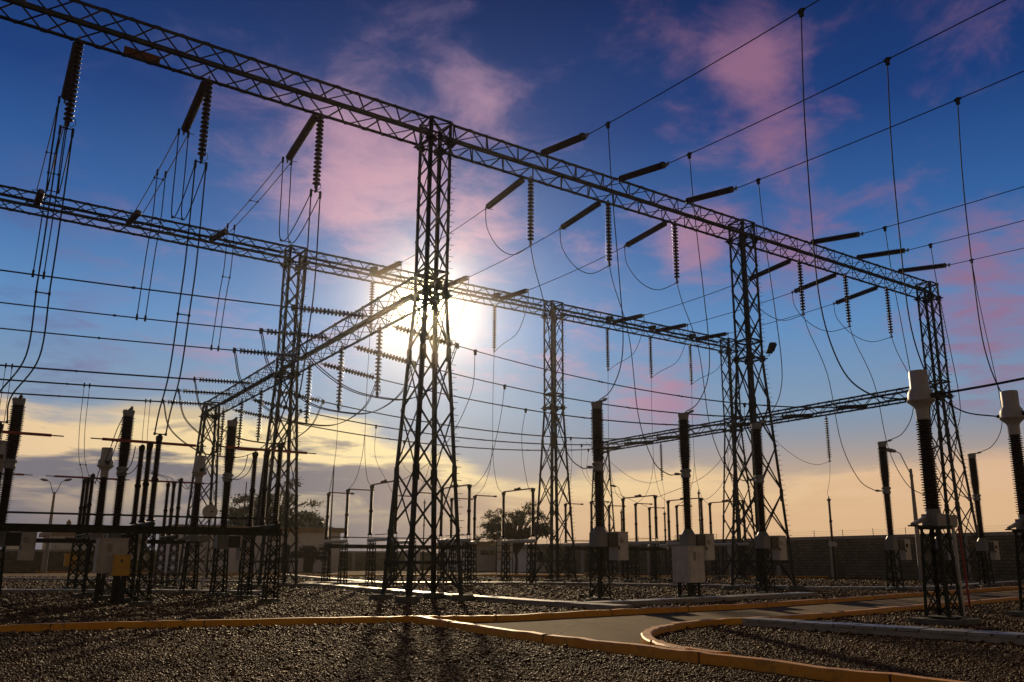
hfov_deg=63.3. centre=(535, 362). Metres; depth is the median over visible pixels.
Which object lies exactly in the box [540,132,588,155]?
insulator string
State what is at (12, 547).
building
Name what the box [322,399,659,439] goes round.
busbar conductor
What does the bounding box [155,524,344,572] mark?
building
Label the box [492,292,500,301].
junction box
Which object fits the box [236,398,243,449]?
insulator string
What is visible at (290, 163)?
span conductor
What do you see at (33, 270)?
dropper cable
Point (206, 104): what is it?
insulator string
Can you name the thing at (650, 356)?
insulator string
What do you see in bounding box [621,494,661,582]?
disconnector
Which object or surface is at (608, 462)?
dropper cable
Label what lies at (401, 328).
insulator string
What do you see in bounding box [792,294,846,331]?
jumper loop
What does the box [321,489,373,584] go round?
disconnector
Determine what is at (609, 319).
junction box
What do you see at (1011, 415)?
current transformer
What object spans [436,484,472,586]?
disconnector
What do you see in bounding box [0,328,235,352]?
busbar conductor
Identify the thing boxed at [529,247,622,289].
span conductor
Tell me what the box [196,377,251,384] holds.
insulator string
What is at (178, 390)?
busbar conductor
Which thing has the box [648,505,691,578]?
disconnector
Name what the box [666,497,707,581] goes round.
disconnector
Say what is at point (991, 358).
dropper cable
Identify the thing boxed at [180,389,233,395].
insulator string
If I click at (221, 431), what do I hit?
insulator string
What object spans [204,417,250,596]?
circuit breaker
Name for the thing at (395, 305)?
lattice beam
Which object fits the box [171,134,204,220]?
jumper loop
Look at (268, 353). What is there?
insulator string
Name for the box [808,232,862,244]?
insulator string
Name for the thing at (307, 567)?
door
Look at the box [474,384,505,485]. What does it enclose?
dropper cable
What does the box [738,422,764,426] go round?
insulator string
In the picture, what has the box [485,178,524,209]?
insulator string
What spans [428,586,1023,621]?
kerb
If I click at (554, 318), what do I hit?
lattice tower
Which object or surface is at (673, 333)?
lattice beam
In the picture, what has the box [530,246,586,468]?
dropper cable
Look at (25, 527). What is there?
support beam
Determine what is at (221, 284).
dropper cable
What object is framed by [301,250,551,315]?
lattice beam
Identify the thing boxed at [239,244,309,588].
lattice tower
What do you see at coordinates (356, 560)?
boundary wall
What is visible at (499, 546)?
panel board
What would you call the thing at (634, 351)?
jumper loop
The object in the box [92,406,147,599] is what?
circuit breaker
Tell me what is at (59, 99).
span conductor
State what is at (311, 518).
feathery tree
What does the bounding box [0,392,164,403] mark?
busbar conductor
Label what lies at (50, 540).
support beam
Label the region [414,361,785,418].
busbar conductor
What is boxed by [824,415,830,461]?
insulator string
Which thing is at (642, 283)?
jumper loop
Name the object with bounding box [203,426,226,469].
link cable
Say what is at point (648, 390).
busbar conductor
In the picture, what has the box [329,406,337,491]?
dropper cable
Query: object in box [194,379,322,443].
jumper loop
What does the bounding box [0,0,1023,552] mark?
sky
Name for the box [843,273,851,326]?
insulator string
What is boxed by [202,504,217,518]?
dish antenna
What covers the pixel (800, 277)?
insulator string
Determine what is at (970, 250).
dropper cable
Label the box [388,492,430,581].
disconnector
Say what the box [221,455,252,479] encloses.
link cable
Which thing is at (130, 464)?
link cable
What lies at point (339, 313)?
insulator string
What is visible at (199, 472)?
current transformer
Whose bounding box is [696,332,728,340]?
insulator string
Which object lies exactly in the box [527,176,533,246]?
insulator string
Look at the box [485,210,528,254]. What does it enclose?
jumper loop
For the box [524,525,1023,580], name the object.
boundary wall
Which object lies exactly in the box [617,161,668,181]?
insulator string
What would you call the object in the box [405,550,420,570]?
building
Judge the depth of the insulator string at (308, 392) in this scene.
36.82 m
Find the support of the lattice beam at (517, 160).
attached to the lattice tower at (426, 292)
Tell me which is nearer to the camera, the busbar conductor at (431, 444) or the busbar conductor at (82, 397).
the busbar conductor at (82, 397)
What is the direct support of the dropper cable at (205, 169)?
hanging from the insulator string at (206, 104)
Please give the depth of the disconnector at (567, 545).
51.77 m
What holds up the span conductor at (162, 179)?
attached to the insulator string at (192, 112)
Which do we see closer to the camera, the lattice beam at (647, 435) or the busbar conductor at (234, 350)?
the busbar conductor at (234, 350)
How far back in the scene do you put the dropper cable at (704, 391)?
32.93 m
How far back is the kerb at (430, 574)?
64.40 m
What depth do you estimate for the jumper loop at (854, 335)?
45.46 m
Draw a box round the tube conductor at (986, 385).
[941,377,1023,394]
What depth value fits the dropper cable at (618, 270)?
26.38 m
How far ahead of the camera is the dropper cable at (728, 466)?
47.09 m
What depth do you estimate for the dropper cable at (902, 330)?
35.40 m
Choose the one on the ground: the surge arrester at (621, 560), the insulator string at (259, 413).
the surge arrester at (621, 560)
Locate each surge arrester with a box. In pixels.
[419,499,426,576]
[619,509,626,576]
[663,510,668,574]
[697,489,705,578]
[827,496,839,581]
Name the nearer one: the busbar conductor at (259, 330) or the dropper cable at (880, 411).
the busbar conductor at (259, 330)
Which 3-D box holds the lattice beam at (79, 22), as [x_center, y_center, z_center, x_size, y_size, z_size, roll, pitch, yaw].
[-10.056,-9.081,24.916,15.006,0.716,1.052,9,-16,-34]
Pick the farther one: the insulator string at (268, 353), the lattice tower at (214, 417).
the lattice tower at (214, 417)
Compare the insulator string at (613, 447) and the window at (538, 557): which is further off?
the window at (538, 557)
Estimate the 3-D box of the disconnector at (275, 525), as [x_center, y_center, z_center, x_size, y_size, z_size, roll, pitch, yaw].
[-8.694,5.079,26.354,2.456,4.765,2.696,-2,-13,6]
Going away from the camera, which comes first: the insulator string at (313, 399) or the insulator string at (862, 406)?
the insulator string at (313, 399)
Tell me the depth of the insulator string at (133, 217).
34.81 m
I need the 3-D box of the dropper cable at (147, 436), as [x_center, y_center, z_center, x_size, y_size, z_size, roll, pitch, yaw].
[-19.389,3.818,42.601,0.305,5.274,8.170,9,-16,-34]
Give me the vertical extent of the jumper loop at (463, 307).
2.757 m
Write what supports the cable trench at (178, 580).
on the ground
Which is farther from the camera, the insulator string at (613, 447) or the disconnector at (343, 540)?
the insulator string at (613, 447)
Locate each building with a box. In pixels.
[1,546,18,548]
[39,532,130,549]
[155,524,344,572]
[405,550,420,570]
[436,541,503,570]
[491,545,548,571]
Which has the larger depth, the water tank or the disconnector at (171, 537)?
the water tank
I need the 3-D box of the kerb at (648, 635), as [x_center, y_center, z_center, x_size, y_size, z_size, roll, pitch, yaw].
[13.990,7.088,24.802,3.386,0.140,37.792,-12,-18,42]
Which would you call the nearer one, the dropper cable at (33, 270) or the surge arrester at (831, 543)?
the dropper cable at (33, 270)
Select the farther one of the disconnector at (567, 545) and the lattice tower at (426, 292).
the disconnector at (567, 545)
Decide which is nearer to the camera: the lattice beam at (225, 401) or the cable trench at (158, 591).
the cable trench at (158, 591)
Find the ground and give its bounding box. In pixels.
[0,570,1023,681]
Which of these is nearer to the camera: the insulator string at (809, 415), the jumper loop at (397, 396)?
the jumper loop at (397, 396)
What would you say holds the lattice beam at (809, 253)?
attached to the lattice tower at (741, 244)
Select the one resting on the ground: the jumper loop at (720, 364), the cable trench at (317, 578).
the cable trench at (317, 578)
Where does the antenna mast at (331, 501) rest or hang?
on the ground
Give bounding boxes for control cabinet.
[63,553,77,583]
[92,538,129,603]
[110,555,132,604]
[670,546,704,597]
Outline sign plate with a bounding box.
[124,45,159,63]
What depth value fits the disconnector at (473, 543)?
46.30 m
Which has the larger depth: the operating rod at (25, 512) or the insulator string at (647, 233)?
the insulator string at (647, 233)
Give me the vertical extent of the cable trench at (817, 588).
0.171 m
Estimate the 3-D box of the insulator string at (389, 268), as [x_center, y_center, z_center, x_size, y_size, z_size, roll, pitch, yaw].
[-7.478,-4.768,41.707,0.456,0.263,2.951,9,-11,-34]
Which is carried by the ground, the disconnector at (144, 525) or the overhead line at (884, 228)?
the disconnector at (144, 525)
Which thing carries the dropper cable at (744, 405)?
hanging from the busbar conductor at (648, 390)
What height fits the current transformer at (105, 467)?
5.136 m
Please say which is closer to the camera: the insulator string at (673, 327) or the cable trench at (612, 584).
the cable trench at (612, 584)
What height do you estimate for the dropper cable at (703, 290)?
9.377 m
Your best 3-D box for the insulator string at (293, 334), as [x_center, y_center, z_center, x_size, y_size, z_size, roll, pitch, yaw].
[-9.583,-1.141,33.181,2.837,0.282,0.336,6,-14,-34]
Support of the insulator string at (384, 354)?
hanging from the lattice beam at (395, 305)
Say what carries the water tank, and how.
on the building at (310, 537)
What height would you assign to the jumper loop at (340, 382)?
2.899 m
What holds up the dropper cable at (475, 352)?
hanging from the busbar conductor at (648, 390)
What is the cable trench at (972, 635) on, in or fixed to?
on the ground
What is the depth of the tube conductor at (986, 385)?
16.37 m
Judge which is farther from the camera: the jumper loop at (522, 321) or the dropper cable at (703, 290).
the jumper loop at (522, 321)
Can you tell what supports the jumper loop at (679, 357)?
hanging from the insulator string at (673, 327)
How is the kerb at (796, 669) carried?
on the ground
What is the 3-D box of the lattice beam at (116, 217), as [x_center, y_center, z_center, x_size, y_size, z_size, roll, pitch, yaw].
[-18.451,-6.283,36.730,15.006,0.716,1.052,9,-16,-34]
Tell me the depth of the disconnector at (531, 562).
41.91 m
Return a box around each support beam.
[0,523,281,535]
[36,538,184,543]
[326,544,466,548]
[572,547,665,550]
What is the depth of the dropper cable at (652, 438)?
52.60 m
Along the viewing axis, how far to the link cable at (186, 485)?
35.53 m
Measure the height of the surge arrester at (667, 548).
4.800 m
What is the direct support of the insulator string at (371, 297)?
hanging from the lattice beam at (358, 272)
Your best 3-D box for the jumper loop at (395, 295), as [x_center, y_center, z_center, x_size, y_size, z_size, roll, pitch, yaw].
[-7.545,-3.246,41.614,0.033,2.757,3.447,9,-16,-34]
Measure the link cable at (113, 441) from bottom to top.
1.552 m
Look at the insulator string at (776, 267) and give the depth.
41.53 m
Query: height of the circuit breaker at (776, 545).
6.200 m
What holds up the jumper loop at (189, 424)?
hanging from the busbar conductor at (459, 437)
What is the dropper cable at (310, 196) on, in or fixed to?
hanging from the insulator string at (318, 145)
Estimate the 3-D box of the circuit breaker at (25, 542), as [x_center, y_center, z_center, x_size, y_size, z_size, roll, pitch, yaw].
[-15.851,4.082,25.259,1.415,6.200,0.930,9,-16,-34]
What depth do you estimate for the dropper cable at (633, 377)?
30.91 m
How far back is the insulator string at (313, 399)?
44.17 m
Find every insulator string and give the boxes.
[32,189,44,206]
[61,42,82,103]
[63,36,83,129]
[126,210,141,224]
[164,400,215,405]
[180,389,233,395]
[181,80,205,134]
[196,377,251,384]
[197,76,212,163]
[209,228,226,241]
[218,408,225,456]
[233,409,278,420]
[236,348,299,358]
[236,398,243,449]
[252,399,300,411]
[256,388,263,442]
[260,329,330,340]
[271,389,322,402]
[286,114,317,162]
[295,305,367,318]
[304,361,312,422]
[312,111,324,192]
[321,362,374,379]
[336,344,344,411]
[353,345,413,363]
[368,280,374,332]
[374,323,382,397]
[376,261,401,275]
[392,324,456,347]
[442,276,468,288]
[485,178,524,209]
[492,304,496,352]
[499,288,528,300]
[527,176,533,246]
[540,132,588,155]
[559,201,600,230]
[603,446,620,449]
[605,200,611,265]
[605,327,609,370]
[612,314,643,323]
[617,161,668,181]
[624,221,666,247]
[625,440,653,444]
[648,335,652,377]
[655,323,687,332]
[658,435,679,439]
[659,443,663,479]
[672,220,679,283]
[684,186,736,203]
[688,343,692,384]
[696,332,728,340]
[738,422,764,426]
[747,259,790,279]
[783,413,813,418]
[791,273,835,293]
[797,259,805,314]
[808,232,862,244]
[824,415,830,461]
[833,286,878,304]
[837,404,867,408]
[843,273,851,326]
[854,248,908,259]
[884,286,892,337]
[895,263,949,272]
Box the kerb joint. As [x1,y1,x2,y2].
[49,588,1018,681]
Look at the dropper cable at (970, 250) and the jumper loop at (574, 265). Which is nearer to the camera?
the dropper cable at (970, 250)
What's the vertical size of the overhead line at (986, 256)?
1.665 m
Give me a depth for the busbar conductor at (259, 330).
29.64 m
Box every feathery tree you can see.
[219,475,332,527]
[472,501,555,573]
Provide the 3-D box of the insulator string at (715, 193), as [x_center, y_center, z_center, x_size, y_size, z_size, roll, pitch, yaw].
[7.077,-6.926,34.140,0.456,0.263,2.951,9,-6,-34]
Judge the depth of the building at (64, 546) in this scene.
90.28 m
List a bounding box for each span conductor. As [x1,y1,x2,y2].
[37,96,64,189]
[135,128,189,212]
[223,156,292,231]
[401,209,484,262]
[470,229,558,276]
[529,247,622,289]
[645,282,740,314]
[688,292,791,324]
[728,304,831,333]
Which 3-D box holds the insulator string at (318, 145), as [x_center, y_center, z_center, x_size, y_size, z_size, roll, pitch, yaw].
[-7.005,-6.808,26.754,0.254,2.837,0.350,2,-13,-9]
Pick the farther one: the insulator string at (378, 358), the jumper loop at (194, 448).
the jumper loop at (194, 448)
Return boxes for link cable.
[104,418,122,462]
[116,446,137,473]
[177,477,194,489]
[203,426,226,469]
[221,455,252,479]
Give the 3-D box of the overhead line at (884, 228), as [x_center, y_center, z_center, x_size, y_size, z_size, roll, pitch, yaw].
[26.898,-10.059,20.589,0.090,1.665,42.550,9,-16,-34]
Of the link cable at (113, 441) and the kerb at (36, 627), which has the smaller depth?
the kerb at (36, 627)
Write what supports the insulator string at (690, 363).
hanging from the lattice beam at (673, 333)
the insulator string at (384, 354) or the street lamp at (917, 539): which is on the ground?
the street lamp at (917, 539)
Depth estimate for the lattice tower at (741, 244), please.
36.18 m
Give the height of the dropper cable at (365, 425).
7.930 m
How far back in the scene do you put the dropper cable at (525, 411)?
43.12 m
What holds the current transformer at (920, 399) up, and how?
on the ground
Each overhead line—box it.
[588,0,818,134]
[668,0,1005,163]
[737,71,1023,187]
[863,186,1023,233]
[909,220,1023,249]
[950,248,1023,264]
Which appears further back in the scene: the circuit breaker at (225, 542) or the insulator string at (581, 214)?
the insulator string at (581, 214)
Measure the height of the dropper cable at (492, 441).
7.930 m
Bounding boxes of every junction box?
[369,266,377,273]
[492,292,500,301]
[605,316,612,322]
[649,325,655,330]
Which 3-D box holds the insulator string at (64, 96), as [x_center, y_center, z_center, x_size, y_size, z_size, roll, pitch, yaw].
[-13.698,-8.605,24.660,0.456,0.263,2.951,9,-26,-34]
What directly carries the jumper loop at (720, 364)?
hanging from the insulator string at (712, 336)
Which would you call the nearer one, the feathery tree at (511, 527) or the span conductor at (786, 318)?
the span conductor at (786, 318)
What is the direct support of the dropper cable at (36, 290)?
hanging from the insulator string at (75, 71)
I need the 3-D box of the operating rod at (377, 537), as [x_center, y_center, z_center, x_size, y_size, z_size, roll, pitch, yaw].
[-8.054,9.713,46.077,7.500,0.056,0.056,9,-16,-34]
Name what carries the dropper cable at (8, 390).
hanging from the busbar conductor at (194, 378)
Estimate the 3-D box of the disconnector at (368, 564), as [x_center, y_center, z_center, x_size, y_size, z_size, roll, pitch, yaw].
[-7.100,7.851,38.325,0.640,4.890,3.160,9,-16,-34]
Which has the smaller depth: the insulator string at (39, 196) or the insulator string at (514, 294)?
the insulator string at (39, 196)
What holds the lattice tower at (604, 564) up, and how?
on the ground
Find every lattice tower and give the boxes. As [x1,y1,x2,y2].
[171,401,221,579]
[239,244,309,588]
[369,115,473,603]
[527,300,583,582]
[584,441,621,574]
[717,338,755,579]
[722,218,805,591]
[913,281,995,584]
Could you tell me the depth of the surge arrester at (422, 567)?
59.67 m
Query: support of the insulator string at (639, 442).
attached to the lattice beam at (647, 435)
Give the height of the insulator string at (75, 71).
2.837 m
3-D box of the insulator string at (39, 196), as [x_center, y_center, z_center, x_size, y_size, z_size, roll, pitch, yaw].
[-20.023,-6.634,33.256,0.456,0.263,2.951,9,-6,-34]
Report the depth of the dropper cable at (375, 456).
49.49 m
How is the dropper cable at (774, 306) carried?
hanging from the overhead line at (956, 100)
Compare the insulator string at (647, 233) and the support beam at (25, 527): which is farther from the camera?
the insulator string at (647, 233)
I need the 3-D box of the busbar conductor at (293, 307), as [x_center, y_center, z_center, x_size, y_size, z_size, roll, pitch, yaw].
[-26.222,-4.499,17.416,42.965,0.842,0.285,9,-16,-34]
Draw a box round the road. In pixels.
[464,590,1023,643]
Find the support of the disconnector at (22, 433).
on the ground
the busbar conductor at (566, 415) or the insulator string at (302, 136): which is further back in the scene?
the busbar conductor at (566, 415)
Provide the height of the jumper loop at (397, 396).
2.899 m
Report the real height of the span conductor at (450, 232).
0.138 m
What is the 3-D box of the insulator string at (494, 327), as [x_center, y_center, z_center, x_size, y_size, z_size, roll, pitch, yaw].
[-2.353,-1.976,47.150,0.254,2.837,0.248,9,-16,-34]
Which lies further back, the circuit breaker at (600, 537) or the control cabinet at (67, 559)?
the control cabinet at (67, 559)
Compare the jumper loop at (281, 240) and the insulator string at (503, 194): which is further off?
the insulator string at (503, 194)
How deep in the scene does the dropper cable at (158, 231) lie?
30.04 m
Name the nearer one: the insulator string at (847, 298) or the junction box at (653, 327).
the insulator string at (847, 298)
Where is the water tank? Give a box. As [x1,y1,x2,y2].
[316,520,323,527]
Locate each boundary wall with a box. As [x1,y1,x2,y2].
[0,545,437,571]
[438,549,495,570]
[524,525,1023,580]
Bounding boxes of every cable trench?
[1,589,261,594]
[2,578,281,583]
[280,574,381,581]
[304,582,787,588]
[305,583,631,609]
[583,592,815,605]
[742,617,1023,645]
[805,580,1023,590]
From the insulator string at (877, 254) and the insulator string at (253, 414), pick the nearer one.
the insulator string at (877, 254)
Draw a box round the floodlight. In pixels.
[759,342,776,356]
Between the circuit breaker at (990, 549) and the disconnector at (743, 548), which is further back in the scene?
the disconnector at (743, 548)
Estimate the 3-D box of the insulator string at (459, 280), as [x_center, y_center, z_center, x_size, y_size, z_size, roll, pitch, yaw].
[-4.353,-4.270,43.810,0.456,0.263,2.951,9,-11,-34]
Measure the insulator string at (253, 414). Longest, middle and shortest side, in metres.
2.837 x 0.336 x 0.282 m
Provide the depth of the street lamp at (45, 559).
78.38 m
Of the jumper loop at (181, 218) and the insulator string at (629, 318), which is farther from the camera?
the insulator string at (629, 318)
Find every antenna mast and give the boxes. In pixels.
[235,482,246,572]
[325,465,334,573]
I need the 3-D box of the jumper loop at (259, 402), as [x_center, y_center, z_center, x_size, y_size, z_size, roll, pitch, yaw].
[-10.123,1.300,36.853,6.653,2.899,0.237,9,-16,-34]
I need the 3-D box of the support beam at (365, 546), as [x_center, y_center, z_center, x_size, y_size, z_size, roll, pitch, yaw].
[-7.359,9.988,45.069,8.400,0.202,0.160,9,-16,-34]
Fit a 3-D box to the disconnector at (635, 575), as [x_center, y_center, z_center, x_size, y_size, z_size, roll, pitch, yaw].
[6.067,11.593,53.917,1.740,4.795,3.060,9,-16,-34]
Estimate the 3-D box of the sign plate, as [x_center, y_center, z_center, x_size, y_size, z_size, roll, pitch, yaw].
[-11.614,-9.041,24.471,0.980,0.340,0.027,9,-16,-34]
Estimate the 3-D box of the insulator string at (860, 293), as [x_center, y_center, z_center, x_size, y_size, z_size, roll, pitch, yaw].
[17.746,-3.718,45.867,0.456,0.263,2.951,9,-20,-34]
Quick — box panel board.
[496,538,512,573]
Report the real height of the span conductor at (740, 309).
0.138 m
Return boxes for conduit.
[957,526,970,608]
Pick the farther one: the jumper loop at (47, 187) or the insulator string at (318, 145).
the insulator string at (318, 145)
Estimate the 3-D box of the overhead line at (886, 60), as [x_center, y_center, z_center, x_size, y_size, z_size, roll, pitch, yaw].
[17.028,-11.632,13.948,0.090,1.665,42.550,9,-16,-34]
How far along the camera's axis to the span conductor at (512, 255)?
39.56 m
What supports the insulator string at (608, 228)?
hanging from the lattice beam at (517, 160)
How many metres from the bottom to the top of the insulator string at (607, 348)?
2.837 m
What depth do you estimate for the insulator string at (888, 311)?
43.97 m
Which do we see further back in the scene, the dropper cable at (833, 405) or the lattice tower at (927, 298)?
the lattice tower at (927, 298)
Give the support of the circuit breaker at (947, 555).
on the ground
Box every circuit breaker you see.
[0,394,36,602]
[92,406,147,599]
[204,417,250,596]
[585,398,628,600]
[674,410,714,597]
[748,420,787,593]
[875,439,911,590]
[923,446,958,588]
[966,452,999,587]
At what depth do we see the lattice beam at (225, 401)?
45.43 m
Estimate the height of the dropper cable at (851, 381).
10.588 m
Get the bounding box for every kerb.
[0,615,413,632]
[35,571,828,577]
[413,616,965,681]
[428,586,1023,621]
[641,596,1023,654]
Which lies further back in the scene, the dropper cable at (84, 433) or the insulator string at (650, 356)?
the insulator string at (650, 356)
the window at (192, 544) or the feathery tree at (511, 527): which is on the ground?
the feathery tree at (511, 527)
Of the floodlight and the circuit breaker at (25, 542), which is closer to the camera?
the circuit breaker at (25, 542)
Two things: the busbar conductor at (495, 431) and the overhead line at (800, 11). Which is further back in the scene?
the busbar conductor at (495, 431)
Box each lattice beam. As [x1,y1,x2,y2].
[0,0,431,144]
[0,184,289,263]
[204,360,290,414]
[279,276,438,373]
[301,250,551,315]
[442,124,744,240]
[556,304,729,350]
[602,420,729,450]
[732,385,931,428]
[746,224,932,297]
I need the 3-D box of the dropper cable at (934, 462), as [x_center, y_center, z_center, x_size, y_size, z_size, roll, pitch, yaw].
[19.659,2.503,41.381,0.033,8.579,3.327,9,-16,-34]
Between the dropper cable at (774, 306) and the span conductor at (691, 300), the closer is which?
the dropper cable at (774, 306)
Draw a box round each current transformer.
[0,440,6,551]
[73,447,113,597]
[171,455,210,594]
[904,369,981,626]
[996,390,1023,616]
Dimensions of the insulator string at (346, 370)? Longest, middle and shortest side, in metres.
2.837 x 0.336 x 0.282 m
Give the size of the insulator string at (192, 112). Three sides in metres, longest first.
2.951 x 0.456 x 0.263 m
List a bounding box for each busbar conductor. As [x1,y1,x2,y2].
[0,269,295,310]
[0,302,262,333]
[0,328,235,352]
[0,364,195,381]
[0,378,179,392]
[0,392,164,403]
[279,420,591,450]
[299,409,626,445]
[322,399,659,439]
[376,376,737,426]
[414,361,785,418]
[454,342,840,409]
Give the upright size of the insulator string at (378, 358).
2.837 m
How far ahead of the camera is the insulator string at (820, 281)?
43.69 m
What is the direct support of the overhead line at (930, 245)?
attached to the insulator string at (877, 254)
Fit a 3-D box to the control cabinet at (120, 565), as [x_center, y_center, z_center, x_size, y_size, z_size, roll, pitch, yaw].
[-11.874,6.182,23.669,0.484,1.380,0.367,9,-16,-34]
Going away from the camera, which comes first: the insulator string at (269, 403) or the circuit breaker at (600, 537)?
the circuit breaker at (600, 537)
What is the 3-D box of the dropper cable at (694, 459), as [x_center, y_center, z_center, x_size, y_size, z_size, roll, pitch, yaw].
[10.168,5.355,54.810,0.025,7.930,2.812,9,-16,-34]
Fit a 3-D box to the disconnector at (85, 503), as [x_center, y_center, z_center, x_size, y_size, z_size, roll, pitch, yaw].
[-19.405,7.239,35.472,2.456,4.765,2.696,-2,-13,6]
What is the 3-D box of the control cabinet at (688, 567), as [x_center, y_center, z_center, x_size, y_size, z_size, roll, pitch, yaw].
[4.986,6.841,27.106,0.768,1.683,0.810,9,-16,-34]
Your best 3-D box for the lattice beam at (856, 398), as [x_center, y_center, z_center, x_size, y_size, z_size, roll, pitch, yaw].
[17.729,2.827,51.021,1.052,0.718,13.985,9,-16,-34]
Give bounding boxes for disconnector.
[0,422,63,450]
[46,473,129,588]
[90,434,205,606]
[141,478,210,588]
[216,443,315,602]
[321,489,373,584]
[363,480,398,588]
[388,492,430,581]
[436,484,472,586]
[447,495,496,581]
[500,487,537,585]
[563,501,609,580]
[607,503,651,579]
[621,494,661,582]
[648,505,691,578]
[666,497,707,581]
[708,499,750,580]
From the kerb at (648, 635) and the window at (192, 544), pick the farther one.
the window at (192, 544)
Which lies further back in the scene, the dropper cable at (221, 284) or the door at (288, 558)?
the door at (288, 558)
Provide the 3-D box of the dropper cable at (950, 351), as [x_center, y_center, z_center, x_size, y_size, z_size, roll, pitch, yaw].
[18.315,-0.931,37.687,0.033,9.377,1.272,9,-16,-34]
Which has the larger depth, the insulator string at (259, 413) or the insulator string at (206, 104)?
the insulator string at (259, 413)
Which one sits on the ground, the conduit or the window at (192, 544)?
the conduit
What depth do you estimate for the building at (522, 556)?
86.11 m
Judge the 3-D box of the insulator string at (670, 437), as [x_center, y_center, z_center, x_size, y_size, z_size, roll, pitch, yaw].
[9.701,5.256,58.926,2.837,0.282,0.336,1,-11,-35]
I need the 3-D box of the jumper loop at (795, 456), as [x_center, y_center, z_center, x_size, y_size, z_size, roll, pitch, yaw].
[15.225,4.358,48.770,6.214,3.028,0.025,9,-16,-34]
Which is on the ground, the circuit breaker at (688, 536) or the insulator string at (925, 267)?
the circuit breaker at (688, 536)
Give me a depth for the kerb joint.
14.93 m
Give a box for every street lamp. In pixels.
[40,478,71,572]
[886,448,922,580]
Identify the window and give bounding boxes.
[191,540,202,546]
[536,552,542,562]
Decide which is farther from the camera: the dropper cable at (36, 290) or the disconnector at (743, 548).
the disconnector at (743, 548)
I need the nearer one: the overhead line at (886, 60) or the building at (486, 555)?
the overhead line at (886, 60)
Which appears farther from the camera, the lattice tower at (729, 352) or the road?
the lattice tower at (729, 352)
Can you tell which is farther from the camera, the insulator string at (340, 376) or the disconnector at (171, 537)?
the disconnector at (171, 537)
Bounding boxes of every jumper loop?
[45,102,70,193]
[163,403,278,457]
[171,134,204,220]
[178,391,300,450]
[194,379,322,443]
[234,353,375,425]
[260,333,414,414]
[279,162,318,243]
[292,310,457,400]
[372,263,401,329]
[440,279,468,337]
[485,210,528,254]
[495,290,528,350]
[560,233,608,273]
[609,326,643,369]
[624,248,676,289]
[654,326,687,375]
[692,337,728,383]
[748,292,802,320]
[761,417,829,464]
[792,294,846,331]
[834,308,889,341]
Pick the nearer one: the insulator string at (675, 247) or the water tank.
the insulator string at (675, 247)
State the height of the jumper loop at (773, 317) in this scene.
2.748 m
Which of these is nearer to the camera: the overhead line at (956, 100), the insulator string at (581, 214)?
the overhead line at (956, 100)
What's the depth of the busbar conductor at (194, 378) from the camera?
38.68 m
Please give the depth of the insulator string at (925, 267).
42.65 m
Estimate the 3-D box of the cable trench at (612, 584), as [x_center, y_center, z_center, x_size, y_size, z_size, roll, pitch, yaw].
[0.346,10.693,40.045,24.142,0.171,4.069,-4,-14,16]
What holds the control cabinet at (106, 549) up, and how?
on the ground
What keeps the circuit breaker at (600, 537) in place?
on the ground
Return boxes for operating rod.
[0,511,272,519]
[328,536,448,538]
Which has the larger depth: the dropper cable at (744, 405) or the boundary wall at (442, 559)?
the boundary wall at (442, 559)
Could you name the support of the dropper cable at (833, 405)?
hanging from the insulator string at (800, 277)
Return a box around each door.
[280,545,289,572]
[303,545,313,571]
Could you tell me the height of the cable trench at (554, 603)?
0.171 m
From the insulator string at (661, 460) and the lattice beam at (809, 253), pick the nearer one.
the lattice beam at (809, 253)
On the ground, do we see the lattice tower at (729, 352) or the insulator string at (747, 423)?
the lattice tower at (729, 352)
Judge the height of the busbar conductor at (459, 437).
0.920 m
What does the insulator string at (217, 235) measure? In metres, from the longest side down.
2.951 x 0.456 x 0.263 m
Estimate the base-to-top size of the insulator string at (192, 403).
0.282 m
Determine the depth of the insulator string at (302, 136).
28.33 m
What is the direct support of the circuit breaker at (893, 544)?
on the ground
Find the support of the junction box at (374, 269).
attached to the lattice beam at (358, 272)
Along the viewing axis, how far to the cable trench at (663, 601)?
24.68 m
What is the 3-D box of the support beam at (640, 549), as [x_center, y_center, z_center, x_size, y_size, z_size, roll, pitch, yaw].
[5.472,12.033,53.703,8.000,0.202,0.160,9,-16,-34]
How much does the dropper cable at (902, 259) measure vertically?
10.588 m
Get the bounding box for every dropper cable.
[0,125,74,423]
[0,363,12,439]
[31,106,66,278]
[78,383,90,479]
[135,169,166,321]
[142,399,172,480]
[153,159,207,435]
[210,223,234,350]
[274,189,321,444]
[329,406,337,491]
[349,339,370,488]
[374,425,390,489]
[400,349,476,481]
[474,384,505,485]
[481,368,501,491]
[522,408,529,490]
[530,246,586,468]
[594,421,621,499]
[598,128,623,400]
[609,266,673,475]
[637,378,665,502]
[656,403,745,496]
[677,283,747,480]
[680,384,705,503]
[685,158,709,411]
[707,416,737,498]
[758,184,782,421]
[801,16,903,399]
[803,315,874,490]
[850,328,921,493]
[885,231,913,439]
[887,65,995,416]
[891,337,965,497]
[931,249,960,446]
[957,104,1000,391]
[973,269,1002,451]

